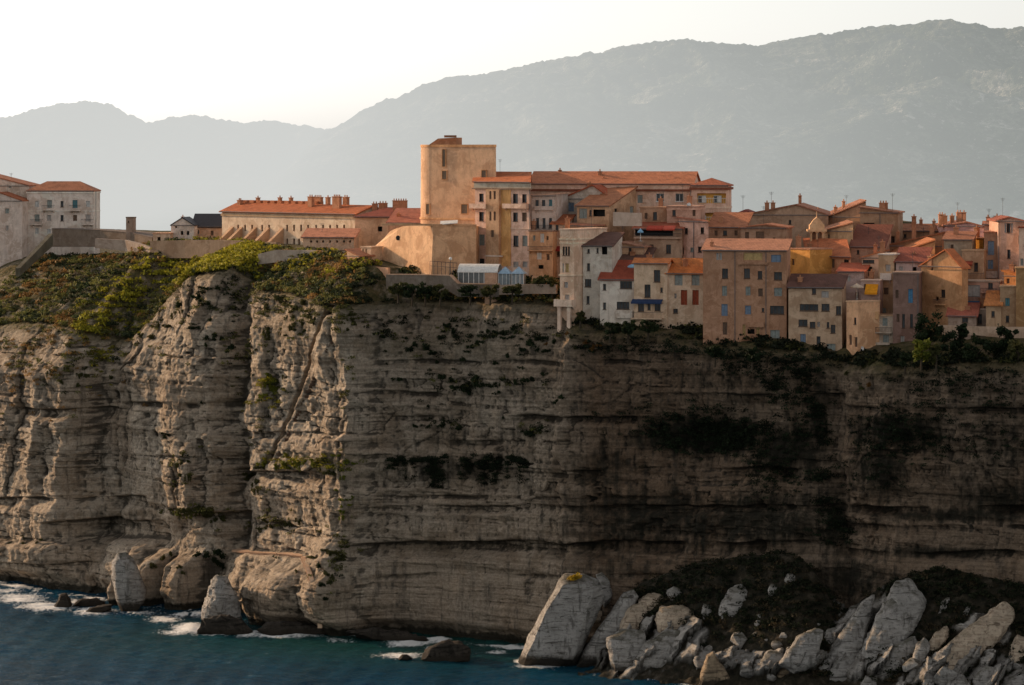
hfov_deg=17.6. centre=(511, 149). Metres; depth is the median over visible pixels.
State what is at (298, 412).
rock cut stair
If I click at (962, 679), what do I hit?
boulder
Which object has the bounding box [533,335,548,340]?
shrub
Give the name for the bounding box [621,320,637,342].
tree
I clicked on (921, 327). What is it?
tree
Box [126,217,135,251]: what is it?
ruined turret
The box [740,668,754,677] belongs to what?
stone
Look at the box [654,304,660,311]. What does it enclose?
window
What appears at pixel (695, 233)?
pink house
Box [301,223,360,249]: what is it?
outbuilding
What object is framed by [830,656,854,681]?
boulder
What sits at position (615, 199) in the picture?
tan house
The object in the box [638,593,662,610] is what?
boulder
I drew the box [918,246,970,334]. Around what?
ochre gabled house
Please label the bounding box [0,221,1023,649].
cliff
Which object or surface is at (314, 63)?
sky
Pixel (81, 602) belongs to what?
rock
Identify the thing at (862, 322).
sunlit house
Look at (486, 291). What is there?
tree
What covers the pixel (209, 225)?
slate house
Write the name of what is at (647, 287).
window
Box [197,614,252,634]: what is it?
rock
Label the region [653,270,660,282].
window
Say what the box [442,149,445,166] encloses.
window
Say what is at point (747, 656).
boulder
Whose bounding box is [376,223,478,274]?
bastion
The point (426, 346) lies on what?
shrub
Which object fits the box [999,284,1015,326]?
olive block
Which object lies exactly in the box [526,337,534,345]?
shrub
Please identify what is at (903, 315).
window
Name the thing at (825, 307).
window
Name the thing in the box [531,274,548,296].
tree
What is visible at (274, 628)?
rock
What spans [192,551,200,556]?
shrub
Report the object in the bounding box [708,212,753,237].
house
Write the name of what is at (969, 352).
tree
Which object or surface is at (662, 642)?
boulder
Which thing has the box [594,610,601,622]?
boulder
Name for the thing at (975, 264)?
window
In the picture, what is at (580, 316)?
tree
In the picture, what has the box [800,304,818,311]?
window
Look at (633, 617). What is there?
boulder
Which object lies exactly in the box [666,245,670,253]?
window
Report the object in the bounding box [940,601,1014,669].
boulder
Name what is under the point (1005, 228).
tall pink house
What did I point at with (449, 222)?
tin roof
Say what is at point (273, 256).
garden wall
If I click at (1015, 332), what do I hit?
tree
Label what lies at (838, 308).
window
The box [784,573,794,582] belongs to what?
boulder
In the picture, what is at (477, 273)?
pavilion
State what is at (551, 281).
tree
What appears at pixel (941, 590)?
mound scrub
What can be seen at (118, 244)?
retaining wall
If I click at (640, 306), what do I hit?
window
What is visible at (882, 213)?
terraced brown house
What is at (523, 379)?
shrub
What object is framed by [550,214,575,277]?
red awning house
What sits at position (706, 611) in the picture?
boulder
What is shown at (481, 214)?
window
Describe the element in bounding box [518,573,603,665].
boulder
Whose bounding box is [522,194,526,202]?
window
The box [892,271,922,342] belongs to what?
purple brown block
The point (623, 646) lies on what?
boulder
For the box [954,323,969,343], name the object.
tree
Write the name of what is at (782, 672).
rock
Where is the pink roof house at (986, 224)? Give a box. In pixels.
[982,213,997,230]
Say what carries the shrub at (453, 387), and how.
on the cliff
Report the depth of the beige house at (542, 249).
560.59 m
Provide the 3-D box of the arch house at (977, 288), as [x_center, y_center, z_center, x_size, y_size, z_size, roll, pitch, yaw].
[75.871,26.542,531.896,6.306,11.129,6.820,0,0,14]
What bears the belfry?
on the orange house at (840, 252)
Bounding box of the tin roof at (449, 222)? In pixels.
[440,220,457,224]
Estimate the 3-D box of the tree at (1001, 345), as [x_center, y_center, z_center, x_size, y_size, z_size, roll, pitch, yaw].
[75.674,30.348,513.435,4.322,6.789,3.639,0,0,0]
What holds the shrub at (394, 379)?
on the cliff
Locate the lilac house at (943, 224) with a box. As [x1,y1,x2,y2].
[935,202,983,236]
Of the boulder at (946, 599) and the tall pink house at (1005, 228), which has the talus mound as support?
the boulder at (946, 599)
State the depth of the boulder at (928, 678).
491.04 m
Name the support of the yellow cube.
on the cliff
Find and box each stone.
[704,645,712,650]
[730,632,746,649]
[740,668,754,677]
[767,674,776,681]
[771,641,781,649]
[779,632,786,637]
[902,657,921,671]
[933,666,957,684]
[1012,663,1022,669]
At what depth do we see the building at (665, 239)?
555.02 m
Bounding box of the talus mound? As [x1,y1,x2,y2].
[578,553,1023,684]
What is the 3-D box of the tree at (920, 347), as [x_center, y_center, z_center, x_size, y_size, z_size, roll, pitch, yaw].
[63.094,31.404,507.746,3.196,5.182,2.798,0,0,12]
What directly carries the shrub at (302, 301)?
on the cliff
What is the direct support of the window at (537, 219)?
in the grey house at (546, 209)
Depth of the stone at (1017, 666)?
490.84 m
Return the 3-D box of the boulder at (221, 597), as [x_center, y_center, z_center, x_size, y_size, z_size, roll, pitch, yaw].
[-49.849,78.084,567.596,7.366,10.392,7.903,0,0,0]
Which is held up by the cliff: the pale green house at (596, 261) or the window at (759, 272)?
the pale green house at (596, 261)
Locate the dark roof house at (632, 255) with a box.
[619,244,655,259]
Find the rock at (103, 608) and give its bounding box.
[86,604,111,612]
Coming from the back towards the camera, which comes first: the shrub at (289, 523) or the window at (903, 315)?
the shrub at (289, 523)
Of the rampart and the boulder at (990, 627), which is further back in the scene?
the rampart
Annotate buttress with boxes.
[219,227,233,239]
[227,227,242,239]
[244,227,256,239]
[255,228,269,241]
[268,228,283,243]
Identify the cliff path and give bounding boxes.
[232,548,301,557]
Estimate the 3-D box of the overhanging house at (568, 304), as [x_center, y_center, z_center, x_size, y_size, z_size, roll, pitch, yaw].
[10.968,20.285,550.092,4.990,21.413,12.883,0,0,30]
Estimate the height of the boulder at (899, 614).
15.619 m
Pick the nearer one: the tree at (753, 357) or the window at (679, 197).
the tree at (753, 357)
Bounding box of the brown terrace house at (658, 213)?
[639,190,666,221]
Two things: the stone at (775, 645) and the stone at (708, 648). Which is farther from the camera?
the stone at (708, 648)
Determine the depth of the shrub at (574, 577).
525.92 m
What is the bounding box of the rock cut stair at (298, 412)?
[275,314,345,461]
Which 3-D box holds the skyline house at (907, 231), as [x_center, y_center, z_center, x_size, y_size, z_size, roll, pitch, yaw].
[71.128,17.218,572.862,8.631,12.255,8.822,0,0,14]
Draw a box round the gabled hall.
[752,193,832,246]
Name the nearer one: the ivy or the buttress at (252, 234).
the ivy
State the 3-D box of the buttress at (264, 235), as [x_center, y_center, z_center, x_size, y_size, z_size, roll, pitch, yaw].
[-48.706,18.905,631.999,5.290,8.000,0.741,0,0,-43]
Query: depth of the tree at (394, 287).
552.34 m
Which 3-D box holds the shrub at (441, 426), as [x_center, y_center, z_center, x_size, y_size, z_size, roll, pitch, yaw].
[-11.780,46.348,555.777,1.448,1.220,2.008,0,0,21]
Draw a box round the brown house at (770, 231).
[739,223,793,247]
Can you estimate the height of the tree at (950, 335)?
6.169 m
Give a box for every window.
[425,203,430,214]
[441,170,446,179]
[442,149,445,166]
[461,204,467,213]
[479,194,483,201]
[479,212,483,221]
[481,170,486,176]
[512,194,517,203]
[513,213,517,221]
[513,236,517,246]
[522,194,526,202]
[536,218,538,228]
[585,279,591,287]
[596,210,604,215]
[616,302,629,309]
[620,281,631,288]
[636,230,672,235]
[638,304,643,311]
[644,285,649,297]
[653,212,656,220]
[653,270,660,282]
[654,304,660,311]
[656,194,663,200]
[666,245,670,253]
[676,194,682,200]
[722,269,727,278]
[744,269,749,278]
[757,271,762,279]
[770,306,783,314]
[774,272,781,280]
[798,320,806,326]
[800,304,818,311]
[809,322,815,328]
[821,304,829,311]
[830,325,835,333]
[836,306,840,315]
[862,260,874,263]
[902,314,904,328]
[910,314,912,328]
[974,263,977,271]
[977,314,981,324]
[1007,223,1010,232]
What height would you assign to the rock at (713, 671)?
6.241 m
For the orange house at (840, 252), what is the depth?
548.59 m
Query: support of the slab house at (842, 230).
on the cliff
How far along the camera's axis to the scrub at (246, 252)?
605.05 m
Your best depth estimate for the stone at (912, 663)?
494.46 m
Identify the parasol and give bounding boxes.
[850,284,863,287]
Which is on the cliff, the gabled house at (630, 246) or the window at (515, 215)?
the gabled house at (630, 246)
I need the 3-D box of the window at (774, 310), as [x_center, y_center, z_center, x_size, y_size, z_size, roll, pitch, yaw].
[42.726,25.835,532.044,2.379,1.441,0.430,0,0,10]
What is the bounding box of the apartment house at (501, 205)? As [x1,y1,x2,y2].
[469,171,531,275]
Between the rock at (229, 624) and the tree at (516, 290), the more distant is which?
the rock at (229, 624)
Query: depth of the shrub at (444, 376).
556.29 m
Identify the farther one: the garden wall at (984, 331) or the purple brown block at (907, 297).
the purple brown block at (907, 297)
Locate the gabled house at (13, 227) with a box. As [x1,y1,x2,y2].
[0,191,28,266]
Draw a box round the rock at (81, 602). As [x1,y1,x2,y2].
[72,598,104,606]
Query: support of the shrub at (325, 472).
on the cliff
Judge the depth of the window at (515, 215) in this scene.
566.13 m
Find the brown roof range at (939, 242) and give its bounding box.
[890,220,945,254]
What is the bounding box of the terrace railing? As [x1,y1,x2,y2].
[434,261,455,274]
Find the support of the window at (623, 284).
in the red roof house at (616, 290)
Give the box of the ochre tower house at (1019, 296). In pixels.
[1015,266,1023,326]
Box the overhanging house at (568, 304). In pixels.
[554,216,607,331]
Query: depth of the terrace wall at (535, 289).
548.58 m
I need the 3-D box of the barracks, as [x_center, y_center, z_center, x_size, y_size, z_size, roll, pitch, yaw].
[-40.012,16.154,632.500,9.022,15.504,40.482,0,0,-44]
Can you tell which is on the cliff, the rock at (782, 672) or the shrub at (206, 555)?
the shrub at (206, 555)
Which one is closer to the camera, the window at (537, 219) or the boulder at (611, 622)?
the boulder at (611, 622)
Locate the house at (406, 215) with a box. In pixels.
[386,208,420,232]
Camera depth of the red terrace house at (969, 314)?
524.81 m
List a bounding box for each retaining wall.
[95,238,149,252]
[150,240,279,257]
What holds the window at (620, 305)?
in the red roof house at (616, 290)
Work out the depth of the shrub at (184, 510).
592.05 m
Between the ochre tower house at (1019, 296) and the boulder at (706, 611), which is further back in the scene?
the ochre tower house at (1019, 296)
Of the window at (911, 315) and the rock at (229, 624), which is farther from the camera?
the rock at (229, 624)
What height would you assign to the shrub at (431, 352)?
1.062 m
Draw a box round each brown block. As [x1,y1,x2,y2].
[701,238,792,343]
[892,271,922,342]
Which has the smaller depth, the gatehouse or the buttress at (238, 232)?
the gatehouse
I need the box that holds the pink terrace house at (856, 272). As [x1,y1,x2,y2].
[836,262,869,300]
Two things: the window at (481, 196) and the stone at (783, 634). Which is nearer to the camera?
the stone at (783, 634)
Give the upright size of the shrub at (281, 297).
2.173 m
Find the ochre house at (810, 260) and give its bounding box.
[790,234,832,274]
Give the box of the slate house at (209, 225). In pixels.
[193,214,221,239]
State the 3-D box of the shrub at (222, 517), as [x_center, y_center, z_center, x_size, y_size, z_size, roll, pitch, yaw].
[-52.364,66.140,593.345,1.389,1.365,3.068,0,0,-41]
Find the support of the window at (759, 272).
in the brown block at (745, 289)
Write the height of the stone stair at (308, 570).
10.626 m
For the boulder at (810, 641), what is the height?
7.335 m
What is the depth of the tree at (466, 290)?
549.16 m
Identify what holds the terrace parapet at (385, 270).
on the bastion
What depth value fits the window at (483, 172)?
573.29 m
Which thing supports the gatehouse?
on the cliff
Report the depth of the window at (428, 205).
580.97 m
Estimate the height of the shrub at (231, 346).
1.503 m
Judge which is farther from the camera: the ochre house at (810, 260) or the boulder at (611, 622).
the ochre house at (810, 260)
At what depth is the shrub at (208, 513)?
591.19 m
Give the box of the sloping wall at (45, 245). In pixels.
[16,233,52,275]
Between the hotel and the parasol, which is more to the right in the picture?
the parasol
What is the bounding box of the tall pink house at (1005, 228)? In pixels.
[987,215,1023,279]
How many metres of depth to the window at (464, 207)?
575.89 m
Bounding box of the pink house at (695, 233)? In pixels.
[676,216,708,257]
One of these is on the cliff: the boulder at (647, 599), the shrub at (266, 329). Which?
the shrub at (266, 329)
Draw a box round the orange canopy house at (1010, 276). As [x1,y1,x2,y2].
[1001,262,1016,305]
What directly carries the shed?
on the cliff
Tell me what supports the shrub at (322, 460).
on the cliff
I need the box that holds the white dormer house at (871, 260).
[860,242,889,278]
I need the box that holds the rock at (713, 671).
[699,651,729,684]
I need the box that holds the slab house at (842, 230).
[811,218,852,252]
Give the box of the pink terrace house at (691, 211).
[666,194,705,222]
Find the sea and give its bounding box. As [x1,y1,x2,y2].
[0,580,688,684]
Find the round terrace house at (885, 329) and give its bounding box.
[875,311,892,344]
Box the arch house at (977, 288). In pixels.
[968,279,1003,307]
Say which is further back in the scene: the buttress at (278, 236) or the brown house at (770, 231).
the buttress at (278, 236)
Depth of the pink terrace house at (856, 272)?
536.54 m
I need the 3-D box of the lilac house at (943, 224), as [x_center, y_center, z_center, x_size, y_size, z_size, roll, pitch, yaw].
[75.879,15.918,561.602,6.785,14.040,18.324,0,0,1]
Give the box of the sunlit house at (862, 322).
[845,300,880,354]
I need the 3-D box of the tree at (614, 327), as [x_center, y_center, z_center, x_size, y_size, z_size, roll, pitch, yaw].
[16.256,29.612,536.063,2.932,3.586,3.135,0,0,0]
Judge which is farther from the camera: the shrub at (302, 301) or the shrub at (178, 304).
the shrub at (178, 304)
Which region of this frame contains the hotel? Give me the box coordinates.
[530,168,700,229]
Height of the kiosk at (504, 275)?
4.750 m
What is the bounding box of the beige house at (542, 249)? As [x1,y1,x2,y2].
[527,219,557,277]
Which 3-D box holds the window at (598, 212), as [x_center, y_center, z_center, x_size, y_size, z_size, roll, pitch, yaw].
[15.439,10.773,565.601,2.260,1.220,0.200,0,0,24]
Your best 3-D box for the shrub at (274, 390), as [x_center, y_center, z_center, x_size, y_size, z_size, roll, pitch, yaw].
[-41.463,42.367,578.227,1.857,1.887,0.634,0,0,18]
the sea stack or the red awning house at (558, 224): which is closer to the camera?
the red awning house at (558, 224)
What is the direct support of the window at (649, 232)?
in the building at (665, 239)
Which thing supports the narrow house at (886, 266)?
on the cliff
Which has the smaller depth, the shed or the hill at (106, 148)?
the shed
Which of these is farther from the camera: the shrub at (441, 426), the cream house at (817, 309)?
the shrub at (441, 426)
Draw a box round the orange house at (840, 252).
[803,238,850,273]
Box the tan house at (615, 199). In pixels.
[574,186,637,240]
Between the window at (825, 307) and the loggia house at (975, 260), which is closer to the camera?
the window at (825, 307)
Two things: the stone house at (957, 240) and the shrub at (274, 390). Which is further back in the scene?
the shrub at (274, 390)
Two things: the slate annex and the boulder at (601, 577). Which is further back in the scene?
the slate annex
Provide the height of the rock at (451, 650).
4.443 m
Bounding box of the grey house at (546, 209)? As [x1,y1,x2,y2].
[530,192,569,268]
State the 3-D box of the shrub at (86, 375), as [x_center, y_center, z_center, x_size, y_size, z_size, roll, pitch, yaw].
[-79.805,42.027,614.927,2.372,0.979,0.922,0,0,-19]
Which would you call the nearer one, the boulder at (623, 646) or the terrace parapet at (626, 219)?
the boulder at (623, 646)
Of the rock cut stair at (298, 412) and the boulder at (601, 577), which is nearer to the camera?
the boulder at (601, 577)
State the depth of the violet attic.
535.73 m
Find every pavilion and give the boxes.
[457,264,501,303]
[689,178,733,237]
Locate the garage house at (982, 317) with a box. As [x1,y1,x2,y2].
[977,295,985,326]
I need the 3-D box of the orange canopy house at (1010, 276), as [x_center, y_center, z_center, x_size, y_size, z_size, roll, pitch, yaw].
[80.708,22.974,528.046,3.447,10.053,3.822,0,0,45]
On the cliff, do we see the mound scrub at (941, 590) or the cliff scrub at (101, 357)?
the cliff scrub at (101, 357)
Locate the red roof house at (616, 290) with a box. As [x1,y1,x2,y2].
[597,260,633,324]
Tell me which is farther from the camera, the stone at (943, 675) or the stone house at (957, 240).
the stone house at (957, 240)
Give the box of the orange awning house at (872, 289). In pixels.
[860,269,882,312]
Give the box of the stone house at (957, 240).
[942,225,977,256]
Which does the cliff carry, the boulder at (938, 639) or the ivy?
the ivy
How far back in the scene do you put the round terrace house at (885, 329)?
527.95 m
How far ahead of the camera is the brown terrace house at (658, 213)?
561.66 m
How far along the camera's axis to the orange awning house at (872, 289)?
532.71 m
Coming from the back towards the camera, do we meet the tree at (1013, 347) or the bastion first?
the bastion
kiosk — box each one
[497,267,511,294]
[511,267,525,294]
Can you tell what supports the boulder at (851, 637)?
on the talus mound
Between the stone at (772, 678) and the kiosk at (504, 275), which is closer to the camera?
the stone at (772, 678)
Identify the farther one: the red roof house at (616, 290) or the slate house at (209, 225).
the slate house at (209, 225)
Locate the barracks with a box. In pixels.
[219,194,378,244]
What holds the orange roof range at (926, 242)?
on the cliff
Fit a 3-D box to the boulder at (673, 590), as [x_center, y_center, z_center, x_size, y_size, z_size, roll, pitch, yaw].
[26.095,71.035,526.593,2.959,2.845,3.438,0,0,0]
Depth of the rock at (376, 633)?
551.47 m
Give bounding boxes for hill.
[0,100,329,194]
[220,19,1023,219]
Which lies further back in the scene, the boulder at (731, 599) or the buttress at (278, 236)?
the buttress at (278, 236)
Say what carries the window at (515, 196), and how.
in the apartment house at (501, 205)
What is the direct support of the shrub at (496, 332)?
on the cliff
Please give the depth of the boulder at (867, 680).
495.30 m
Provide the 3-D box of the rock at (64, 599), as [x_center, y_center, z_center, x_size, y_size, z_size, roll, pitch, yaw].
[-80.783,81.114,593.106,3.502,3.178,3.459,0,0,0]
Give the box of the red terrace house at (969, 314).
[946,302,980,339]
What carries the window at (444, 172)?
in the tower
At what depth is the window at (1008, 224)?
536.99 m
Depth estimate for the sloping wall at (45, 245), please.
650.98 m
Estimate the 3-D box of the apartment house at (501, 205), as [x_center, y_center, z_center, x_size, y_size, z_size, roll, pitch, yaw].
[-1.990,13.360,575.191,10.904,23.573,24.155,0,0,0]
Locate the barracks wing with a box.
[353,198,407,247]
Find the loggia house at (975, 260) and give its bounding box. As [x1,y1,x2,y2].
[961,249,986,278]
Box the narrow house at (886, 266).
[878,239,899,312]
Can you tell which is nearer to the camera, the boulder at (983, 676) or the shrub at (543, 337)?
the boulder at (983, 676)
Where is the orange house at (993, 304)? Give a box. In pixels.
[984,281,1003,336]
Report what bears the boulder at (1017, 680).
on the talus mound
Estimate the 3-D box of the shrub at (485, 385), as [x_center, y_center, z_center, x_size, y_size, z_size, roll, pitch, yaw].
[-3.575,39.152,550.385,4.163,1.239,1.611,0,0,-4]
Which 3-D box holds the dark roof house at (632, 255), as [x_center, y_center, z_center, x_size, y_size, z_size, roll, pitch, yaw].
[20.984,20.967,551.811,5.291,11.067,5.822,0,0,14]
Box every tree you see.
[387,281,407,303]
[401,284,417,306]
[415,281,435,306]
[432,284,448,306]
[457,284,479,305]
[479,283,499,305]
[501,283,522,304]
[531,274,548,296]
[545,276,559,298]
[575,311,585,327]
[603,322,620,342]
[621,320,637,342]
[638,318,658,340]
[705,345,725,366]
[744,347,761,371]
[898,352,913,374]
[912,309,944,345]
[912,338,931,370]
[928,343,941,373]
[939,330,965,358]
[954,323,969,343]
[961,333,991,359]
[984,323,1010,354]
[1004,329,1018,341]
[1007,339,1023,363]
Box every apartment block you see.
[0,174,39,197]
[26,181,100,254]
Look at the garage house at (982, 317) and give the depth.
526.66 m
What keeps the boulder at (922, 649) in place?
on the talus mound
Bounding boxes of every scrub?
[0,236,1023,366]
[0,262,564,594]
[632,549,1023,684]
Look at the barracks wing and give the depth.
611.69 m
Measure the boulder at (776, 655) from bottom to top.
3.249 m
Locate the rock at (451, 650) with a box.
[421,639,470,661]
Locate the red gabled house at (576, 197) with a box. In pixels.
[568,176,606,222]
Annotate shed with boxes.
[152,232,173,240]
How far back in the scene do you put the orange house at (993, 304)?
523.90 m
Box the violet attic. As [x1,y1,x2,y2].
[894,247,932,270]
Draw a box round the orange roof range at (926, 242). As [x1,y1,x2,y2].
[890,237,934,255]
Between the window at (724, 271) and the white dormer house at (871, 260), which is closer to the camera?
the window at (724, 271)
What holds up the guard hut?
on the cliff
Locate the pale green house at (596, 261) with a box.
[581,232,624,319]
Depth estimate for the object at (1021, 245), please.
532.93 m
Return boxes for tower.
[420,135,495,223]
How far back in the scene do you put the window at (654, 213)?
561.73 m
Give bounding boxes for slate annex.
[170,215,198,239]
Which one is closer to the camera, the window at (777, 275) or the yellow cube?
the window at (777, 275)
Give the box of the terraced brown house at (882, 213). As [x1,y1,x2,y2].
[858,193,904,242]
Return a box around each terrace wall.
[386,274,499,296]
[499,284,556,294]
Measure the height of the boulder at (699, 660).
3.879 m
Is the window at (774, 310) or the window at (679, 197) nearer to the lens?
the window at (774, 310)
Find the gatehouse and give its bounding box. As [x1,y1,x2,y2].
[344,248,375,259]
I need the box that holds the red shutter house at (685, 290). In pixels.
[665,252,702,328]
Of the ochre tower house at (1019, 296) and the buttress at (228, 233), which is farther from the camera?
the buttress at (228, 233)
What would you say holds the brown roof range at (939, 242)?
on the cliff
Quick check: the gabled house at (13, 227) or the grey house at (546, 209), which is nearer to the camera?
the grey house at (546, 209)
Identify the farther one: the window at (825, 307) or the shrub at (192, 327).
the shrub at (192, 327)
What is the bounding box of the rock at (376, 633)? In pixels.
[346,627,427,640]
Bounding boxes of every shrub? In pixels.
[78,373,89,377]
[149,562,156,567]
[175,301,181,307]
[180,507,192,517]
[184,473,191,481]
[186,326,200,328]
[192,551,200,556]
[201,511,214,514]
[202,549,211,558]
[211,557,218,563]
[212,548,225,558]
[216,515,225,521]
[227,343,235,349]
[253,465,264,469]
[262,327,270,335]
[263,331,269,340]
[266,377,275,388]
[272,387,278,395]
[277,295,285,303]
[284,520,292,527]
[293,460,300,470]
[299,299,305,304]
[320,457,327,464]
[321,470,331,474]
[391,377,402,381]
[405,346,413,351]
[422,342,430,350]
[427,350,437,354]
[437,373,446,379]
[437,422,444,427]
[448,384,471,392]
[470,375,479,388]
[478,382,499,387]
[492,329,506,335]
[513,377,528,384]
[523,430,535,436]
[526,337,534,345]
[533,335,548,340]
[567,572,581,580]
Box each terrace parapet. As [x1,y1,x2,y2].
[377,267,389,276]
[613,212,641,225]
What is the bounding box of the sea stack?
[111,552,145,611]
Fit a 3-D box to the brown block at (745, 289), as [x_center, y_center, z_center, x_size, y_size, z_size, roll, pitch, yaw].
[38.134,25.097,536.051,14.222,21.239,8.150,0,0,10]
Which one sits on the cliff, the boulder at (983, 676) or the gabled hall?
the gabled hall
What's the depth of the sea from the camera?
535.67 m
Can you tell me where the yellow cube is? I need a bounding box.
[973,225,990,268]
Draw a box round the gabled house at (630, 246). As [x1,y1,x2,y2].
[622,236,651,254]
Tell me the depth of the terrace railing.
556.10 m
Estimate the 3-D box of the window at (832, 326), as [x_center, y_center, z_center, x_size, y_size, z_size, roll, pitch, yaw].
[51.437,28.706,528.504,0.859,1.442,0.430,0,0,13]
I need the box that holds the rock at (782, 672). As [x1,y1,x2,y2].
[777,668,788,677]
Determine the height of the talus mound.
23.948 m
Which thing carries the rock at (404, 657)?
in the sea
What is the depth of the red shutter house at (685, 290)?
540.51 m
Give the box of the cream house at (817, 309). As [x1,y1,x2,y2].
[786,273,847,351]
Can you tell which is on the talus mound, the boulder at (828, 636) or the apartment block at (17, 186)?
the boulder at (828, 636)
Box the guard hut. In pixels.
[360,246,383,259]
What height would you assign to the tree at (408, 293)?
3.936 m
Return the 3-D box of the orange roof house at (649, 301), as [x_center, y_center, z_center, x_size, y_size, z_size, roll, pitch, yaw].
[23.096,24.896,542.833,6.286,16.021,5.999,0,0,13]
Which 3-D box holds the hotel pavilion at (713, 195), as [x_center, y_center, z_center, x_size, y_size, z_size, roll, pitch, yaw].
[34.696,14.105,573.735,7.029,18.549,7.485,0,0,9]
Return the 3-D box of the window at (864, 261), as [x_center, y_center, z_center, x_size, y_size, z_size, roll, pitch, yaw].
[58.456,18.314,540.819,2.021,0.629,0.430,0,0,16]
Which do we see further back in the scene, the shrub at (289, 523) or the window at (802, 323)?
the shrub at (289, 523)
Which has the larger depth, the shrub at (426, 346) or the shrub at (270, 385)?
the shrub at (270, 385)
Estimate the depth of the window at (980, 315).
526.92 m
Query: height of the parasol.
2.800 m
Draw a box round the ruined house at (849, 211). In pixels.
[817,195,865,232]
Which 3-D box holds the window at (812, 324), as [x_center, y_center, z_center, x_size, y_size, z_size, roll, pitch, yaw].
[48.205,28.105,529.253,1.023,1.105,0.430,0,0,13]
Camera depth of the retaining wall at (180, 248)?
633.33 m
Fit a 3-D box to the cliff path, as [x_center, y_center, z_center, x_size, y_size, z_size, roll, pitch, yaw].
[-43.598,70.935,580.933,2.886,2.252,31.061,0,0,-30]
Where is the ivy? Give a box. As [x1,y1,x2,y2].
[384,325,1023,545]
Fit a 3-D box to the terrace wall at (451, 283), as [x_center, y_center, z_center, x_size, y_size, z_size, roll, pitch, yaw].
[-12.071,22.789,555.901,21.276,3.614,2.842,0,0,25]
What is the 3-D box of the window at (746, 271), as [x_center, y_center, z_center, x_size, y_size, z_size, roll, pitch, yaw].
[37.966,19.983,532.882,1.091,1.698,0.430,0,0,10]
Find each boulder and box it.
[201,574,242,619]
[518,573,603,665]
[576,589,638,666]
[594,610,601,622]
[596,572,612,607]
[606,628,645,674]
[619,602,648,629]
[637,629,691,667]
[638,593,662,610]
[655,605,693,632]
[666,587,679,599]
[693,649,714,669]
[701,604,711,618]
[718,584,747,618]
[720,650,752,666]
[760,649,783,669]
[768,584,776,596]
[778,628,822,673]
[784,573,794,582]
[818,657,832,670]
[824,627,836,643]
[828,595,874,662]
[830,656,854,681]
[860,676,876,684]
[861,578,925,668]
[877,636,917,675]
[905,637,929,682]
[921,656,934,684]
[929,626,948,653]
[938,597,949,613]
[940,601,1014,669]
[946,674,970,684]
[972,665,995,684]
[1008,673,1023,684]
[1009,634,1023,662]
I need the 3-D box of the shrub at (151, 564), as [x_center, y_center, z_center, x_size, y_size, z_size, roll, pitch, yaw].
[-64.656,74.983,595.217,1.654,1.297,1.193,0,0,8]
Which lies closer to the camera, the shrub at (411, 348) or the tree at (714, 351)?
the tree at (714, 351)
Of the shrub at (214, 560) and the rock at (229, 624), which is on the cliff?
the shrub at (214, 560)
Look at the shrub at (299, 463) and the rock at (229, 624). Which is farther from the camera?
the shrub at (299, 463)
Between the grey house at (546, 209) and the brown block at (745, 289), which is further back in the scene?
the grey house at (546, 209)
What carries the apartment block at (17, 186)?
on the cliff
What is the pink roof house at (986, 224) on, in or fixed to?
on the cliff
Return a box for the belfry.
[806,211,826,240]
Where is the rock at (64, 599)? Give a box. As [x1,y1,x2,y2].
[54,593,71,606]
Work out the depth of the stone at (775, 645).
506.64 m
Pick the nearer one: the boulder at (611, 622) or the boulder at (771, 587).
the boulder at (771, 587)
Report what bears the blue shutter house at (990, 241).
on the cliff
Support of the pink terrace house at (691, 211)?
on the cliff
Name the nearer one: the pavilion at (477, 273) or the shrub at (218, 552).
the pavilion at (477, 273)
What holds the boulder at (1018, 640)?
on the talus mound
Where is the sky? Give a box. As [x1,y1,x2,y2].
[0,0,1023,129]
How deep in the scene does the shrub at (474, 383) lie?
551.59 m
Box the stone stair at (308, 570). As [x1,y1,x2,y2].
[301,556,322,627]
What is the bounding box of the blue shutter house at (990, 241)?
[983,215,997,278]
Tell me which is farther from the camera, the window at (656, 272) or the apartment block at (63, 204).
the apartment block at (63, 204)
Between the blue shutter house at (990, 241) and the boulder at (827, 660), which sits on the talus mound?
the boulder at (827, 660)
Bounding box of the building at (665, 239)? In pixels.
[632,222,684,257]
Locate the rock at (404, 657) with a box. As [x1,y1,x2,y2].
[398,654,411,659]
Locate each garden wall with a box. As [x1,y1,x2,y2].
[258,250,343,263]
[938,325,1023,337]
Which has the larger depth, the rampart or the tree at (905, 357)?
the rampart
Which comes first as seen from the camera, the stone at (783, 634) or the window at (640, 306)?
the stone at (783, 634)
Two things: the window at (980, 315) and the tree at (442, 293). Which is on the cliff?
the tree at (442, 293)
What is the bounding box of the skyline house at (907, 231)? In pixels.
[903,214,938,240]
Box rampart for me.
[52,228,153,246]
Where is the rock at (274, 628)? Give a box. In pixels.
[257,621,327,635]
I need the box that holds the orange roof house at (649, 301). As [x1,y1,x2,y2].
[631,252,673,328]
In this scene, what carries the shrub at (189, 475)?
on the cliff
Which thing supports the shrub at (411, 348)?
on the cliff
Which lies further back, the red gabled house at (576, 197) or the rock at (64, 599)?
the rock at (64, 599)

